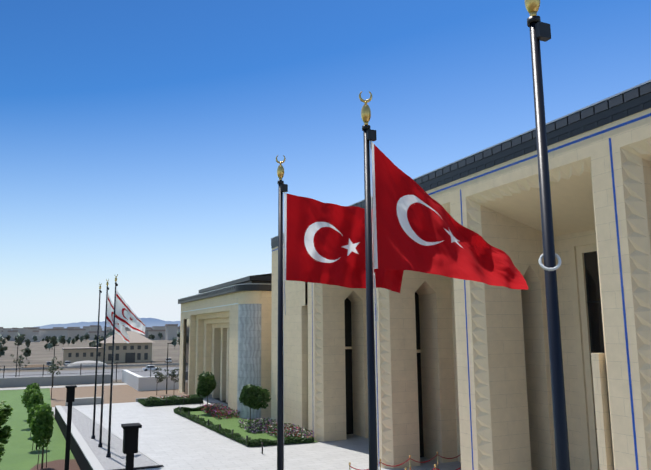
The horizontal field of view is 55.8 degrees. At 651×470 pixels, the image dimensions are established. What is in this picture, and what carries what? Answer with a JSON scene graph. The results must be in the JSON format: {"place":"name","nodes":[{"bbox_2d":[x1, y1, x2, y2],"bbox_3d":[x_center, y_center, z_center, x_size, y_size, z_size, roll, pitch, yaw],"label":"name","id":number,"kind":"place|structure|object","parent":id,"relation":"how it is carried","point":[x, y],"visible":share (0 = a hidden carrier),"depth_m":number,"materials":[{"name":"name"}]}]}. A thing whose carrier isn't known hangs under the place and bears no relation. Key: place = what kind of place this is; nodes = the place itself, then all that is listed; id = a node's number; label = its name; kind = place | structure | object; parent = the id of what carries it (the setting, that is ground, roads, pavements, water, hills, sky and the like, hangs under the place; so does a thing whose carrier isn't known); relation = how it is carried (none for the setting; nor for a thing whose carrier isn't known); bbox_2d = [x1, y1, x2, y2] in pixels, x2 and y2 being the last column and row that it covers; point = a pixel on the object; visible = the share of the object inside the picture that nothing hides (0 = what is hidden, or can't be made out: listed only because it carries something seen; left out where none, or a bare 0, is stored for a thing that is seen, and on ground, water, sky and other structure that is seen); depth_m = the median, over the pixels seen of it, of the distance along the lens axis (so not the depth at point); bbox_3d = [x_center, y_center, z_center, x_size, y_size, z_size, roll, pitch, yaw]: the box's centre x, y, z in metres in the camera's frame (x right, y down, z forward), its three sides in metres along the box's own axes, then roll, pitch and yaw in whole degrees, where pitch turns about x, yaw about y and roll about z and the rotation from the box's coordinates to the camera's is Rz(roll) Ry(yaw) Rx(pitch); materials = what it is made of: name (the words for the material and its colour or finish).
{"place":"outdoors","nodes":[
{"label":"outdoors","id":0,"kind":"place"},
{"bbox_2d":[0,388,79,469],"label":"lawn","id":1,"kind":"structure","parent":0,"point":[20,454],"depth_m":64.56,"materials":[{"name":"green plant"}]},
{"bbox_2d":[0,400,12,461],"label":"young tree","id":2,"kind":"object","parent":1,"relation":"on","point":[5,430],"visible":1,"depth_m":43.89,"materials":[{"name":"green plant"}]},
{"bbox_2d":[20,388,43,427],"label":"topiary tree","id":3,"kind":"object","parent":1,"relation":"on","point":[25,399],"visible":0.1,"depth_m":76.92,"materials":[{"name":"green plant"}]},
{"bbox_2d":[24,383,40,396],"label":"topiary tree","id":4,"kind":"object","parent":1,"relation":"on","point":[34,385],"visible":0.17,"depth_m":84.18,"materials":[{"name":"green plant"}]},
{"bbox_2d":[26,389,43,436],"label":"topiary tree","id":5,"kind":"object","parent":1,"relation":"on","point":[36,397],"visible":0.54,"depth_m":70.56,"materials":[{"name":"green plant"}]},
{"bbox_2d":[27,403,43,449],"bbox_3d":[-29.262,19.498,62.686,2.256,4.611,2.105,3,-10,-24],"label":"topiary tree","id":6,"kind":"object","parent":1,"relation":"on","point":[32,410],"visible":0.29,"depth_m":62.20,"materials":[{"name":"green plant"}]},
{"bbox_2d":[30,403,53,468],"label":"topiary tree","id":7,"kind":"object","parent":1,"relation":"on","point":[41,425],"visible":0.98,"depth_m":53.73,"materials":[{"name":"green plant"}]},
{"bbox_2d":[64,385,76,469],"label":"lamp column","id":8,"kind":"structure","parent":1,"relation":"on","point":[70,395],"depth_m":24.30,"materials":[{"name":"black metal"}]},
{"bbox_2d":[0,338,179,417],"bbox_3d":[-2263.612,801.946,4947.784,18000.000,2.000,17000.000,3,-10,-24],"label":"terrain","id":9,"kind":"structure","parent":0,"point":[40,354],"depth_m":311.25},
{"bbox_2d":[15,337,21,376],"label":"street light","id":10,"kind":"object","parent":9,"relation":"on","point":[17,355],"visible":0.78,"depth_m":167.29,"materials":[{"name":"black metal"}]},
{"bbox_2d":[10,349,29,374],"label":"sparse tree","id":11,"kind":"object","parent":9,"relation":"on","point":[20,359],"visible":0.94,"depth_m":142.10,"materials":[{"name":"green plant"}]},
{"bbox_2d":[45,357,64,398],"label":"sparse tree","id":12,"kind":"object","parent":9,"relation":"on","point":[52,368],"visible":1,"depth_m":110.66,"materials":[{"name":"green plant"}]},
{"bbox_2d":[52,345,58,386],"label":"street light","id":13,"kind":"object","parent":9,"relation":"on","point":[53,361],"visible":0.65,"depth_m":134.95,"materials":[{"name":"black metal"}]},
{"bbox_2d":[21,331,153,369],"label":"building","id":14,"kind":"structure","parent":9,"relation":"on","point":[138,348],"depth_m":238.12,"materials":[{"name":"beige"}]},
{"bbox_2d":[0,324,179,341],"bbox_3d":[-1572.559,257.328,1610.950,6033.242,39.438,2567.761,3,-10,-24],"label":"town","id":15,"kind":"object","parent":9,"relation":"on","point":[168,331],"visible":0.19,"depth_m":993.89,"materials":[{"name":"beige"}]},
{"bbox_2d":[0,329,179,359],"bbox_3d":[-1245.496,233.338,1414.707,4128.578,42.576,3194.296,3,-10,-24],"label":"plain trees","id":16,"kind":"object","parent":9,"relation":"on","point":[53,340],"visible":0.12,"depth_m":530.46,"materials":[{"name":"green plant"}]},
{"bbox_2d":[153,367,166,394],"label":"sparse tree","id":17,"kind":"object","parent":9,"relation":"on","point":[162,376],"visible":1,"depth_m":115.80,"materials":[{"name":"green plant"}]},
{"bbox_2d":[166,343,172,393],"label":"street light","id":18,"kind":"object","parent":9,"relation":"on","point":[167,367],"visible":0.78,"depth_m":117.38,"materials":[{"name":"black metal"}]},
{"bbox_2d":[164,367,178,383],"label":"sparse tree","id":19,"kind":"object","parent":9,"relation":"on","point":[172,374],"visible":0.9,"depth_m":115.73,"materials":[{"name":"green plant"}]},
{"bbox_2d":[1,361,178,381],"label":"road","id":20,"kind":"structure","parent":0,"point":[106,366],"depth_m":188.10,"materials":[{"name":"grey asphalt"}]},
{"bbox_2d":[142,365,159,370],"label":"white car","id":21,"kind":"object","parent":20,"relation":"on","point":[148,367],"visible":0.79,"depth_m":186.99,"materials":[{"name":"white metal"}]},
{"bbox_2d":[0,367,211,414],"bbox_3d":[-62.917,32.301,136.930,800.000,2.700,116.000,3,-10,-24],"label":"perimeter wall","id":22,"kind":"structure","parent":0,"point":[137,384],"depth_m":131.69,"materials":[{"name":"concrete"}]},
{"bbox_2d":[36,318,179,330],"bbox_3d":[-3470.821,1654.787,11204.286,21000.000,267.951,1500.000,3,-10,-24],"label":"mountains","id":23,"kind":"structure","parent":0,"point":[149,322],"depth_m":10280.06,"materials":[{"name":"blue"}]},
{"bbox_2d":[121,423,141,469],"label":"lamp column","id":24,"kind":"structure","parent":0,"point":[130,438],"depth_m":13.93,"materials":[{"name":"black metal"}]},
{"bbox_2d":[179,291,271,418],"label":"pavilion walls","id":25,"kind":"structure","parent":0,"point":[225,340],"depth_m":77.02,"materials":[{"name":"beige stone"}]},
{"bbox_2d":[178,273,271,303],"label":"pavilion roof","id":26,"kind":"structure","parent":25,"relation":"on","point":[262,282],"depth_m":79.89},
{"bbox_2d":[55,398,460,469],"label":"terrace paving","id":27,"kind":"structure","parent":0,"point":[169,438],"depth_m":53.78,"materials":[{"name":"white concrete"}]},
{"bbox_2d":[61,406,163,469],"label":"platform","id":28,"kind":"structure","parent":27,"relation":"on","point":[82,422],"depth_m":54.35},
{"bbox_2d":[91,283,101,438],"bbox_3d":[-22.336,12.148,60.125,0.400,15.011,0.400,3,-10,-24],"label":"flagpole","id":29,"kind":"object","parent":28,"relation":"on","point":[94,410],"visible":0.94,"depth_m":59.85,"materials":[{"name":"black metal"}]},
{"bbox_2d":[98,279,108,446],"bbox_3d":[-20.075,11.453,55.782,0.400,15.011,0.400,3,-10,-24],"label":"flagpole","id":30,"kind":"object","parent":28,"relation":"on","point":[101,421],"visible":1,"depth_m":55.50,"materials":[{"name":"black metal"}]},
{"bbox_2d":[106,294,129,343],"bbox_3d":[-18.765,7.552,55.998,2.628,4.641,1.442,-6,-10,29],"label":"flag","id":31,"kind":"object","parent":30,"relation":"attached to","point":[120,329],"visible":0.79,"depth_m":56.04,"materials":[{"name":"white fabric"}]},
{"bbox_2d":[106,274,117,457],"bbox_3d":[-17.765,10.736,51.308,0.400,15.011,0.400,3,-10,-24],"label":"flagpole","id":32,"kind":"object","parent":28,"relation":"on","point":[108,454],"visible":1,"depth_m":51.04,"materials":[{"name":"black metal"}]},
{"bbox_2d":[115,290,145,334],"bbox_3d":[-16.307,6.421,51.317,2.780,3.888,1.544,0,-9,-3],"label":"flag","id":33,"kind":"object","parent":32,"relation":"attached to","point":[125,315],"visible":1,"depth_m":51.72,"materials":[{"name":"white fabric"}]},
{"bbox_2d":[148,397,262,453],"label":"bollards","id":34,"kind":"object","parent":27,"relation":"on","point":[219,425],"visible":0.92,"depth_m":61.20,"materials":[{"name":"black metal"}]},
{"bbox_2d":[190,411,316,446],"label":"lawn bed","id":35,"kind":"object","parent":27,"relation":"on","point":[230,423],"depth_m":66.35,"materials":[{"name":"green plant"}]},
{"bbox_2d":[195,371,216,413],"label":"lollipop tree","id":36,"kind":"object","parent":35,"relation":"on","point":[206,385],"visible":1,"depth_m":75.89,"materials":[{"name":"green plant"}]},
{"bbox_2d":[138,394,313,446],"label":"hedge borders","id":37,"kind":"object","parent":35,"relation":"on","point":[192,399],"visible":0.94,"depth_m":67.53,"materials":[{"name":"green plant"}]},
{"bbox_2d":[154,395,313,437],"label":"flower shrubs","id":38,"kind":"object","parent":35,"relation":"on","point":[221,410],"visible":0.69,"depth_m":63.60,"materials":[{"name":"multicoloured plant"}]},
{"bbox_2d":[239,384,270,424],"bbox_3d":[-7.282,17.825,64.163,3.572,4.644,2.801,3,-10,-24],"label":"lollipop tree","id":39,"kind":"object","parent":35,"relation":"on","point":[252,396],"visible":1,"depth_m":63.54,"materials":[{"name":"green plant"}]},
{"bbox_2d":[276,155,287,469],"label":"flagpole","id":40,"kind":"object","parent":27,"relation":"on","point":[282,187],"visible":1,"depth_m":16.00,"materials":[{"name":"black metal"}]},
{"bbox_2d":[284,140,377,321],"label":"flag ropes","id":41,"kind":"object","parent":40,"relation":"attached to","point":[374,285],"visible":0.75,"depth_m":11.73,"materials":[{"name":"white fabric"}]},
{"bbox_2d":[284,193,403,292],"bbox_3d":[0.646,0.156,16.074,3.496,2.751,0.955,-1,-9,0],"label":"flag","id":42,"kind":"object","parent":41,"relation":"attached to","point":[324,243],"visible":0.69,"depth_m":16.27,"materials":[{"name":"red fabric"}]},
{"bbox_2d":[371,142,527,289],"bbox_3d":[2.364,-0.474,11.285,2.773,3.045,1.654,0,-9,-5],"label":"flag","id":43,"kind":"object","parent":41,"relation":"attached to","point":[417,227],"visible":1,"depth_m":11.60,"materials":[{"name":"red fabric"}]},
{"bbox_2d":[359,91,378,469],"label":"flagpole","id":44,"kind":"object","parent":27,"relation":"on","point":[369,134],"visible":1,"depth_m":11.65,"materials":[{"name":"metal"}]},
{"bbox_2d":[349,451,460,469],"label":"stanchion ropes","id":45,"kind":"object","parent":27,"relation":"on","point":[405,468],"visible":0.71,"depth_m":41.98,"materials":[{"name":"gold metal"}]},
{"bbox_2d":[525,0,569,469],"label":"flagpole","id":46,"kind":"object","parent":27,"relation":"on","point":[540,31],"visible":1,"depth_m":7.52,"materials":[{"name":"black metal"}]},
{"bbox_2d":[0,0,650,327],"label":"sky","id":47,"kind":"structure","parent":0,"point":[141,141],"materials":[{"name":"blue"}]},
{"bbox_2d":[271,108,650,469],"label":"building walls","id":48,"kind":"structure","parent":0,"point":[462,367],"depth_m":37.46,"materials":[{"name":"beige stone"}]},
{"bbox_2d":[270,80,650,248],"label":"building roof","id":49,"kind":"structure","parent":48,"relation":"on","point":[626,103],"depth_m":31.74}
]}

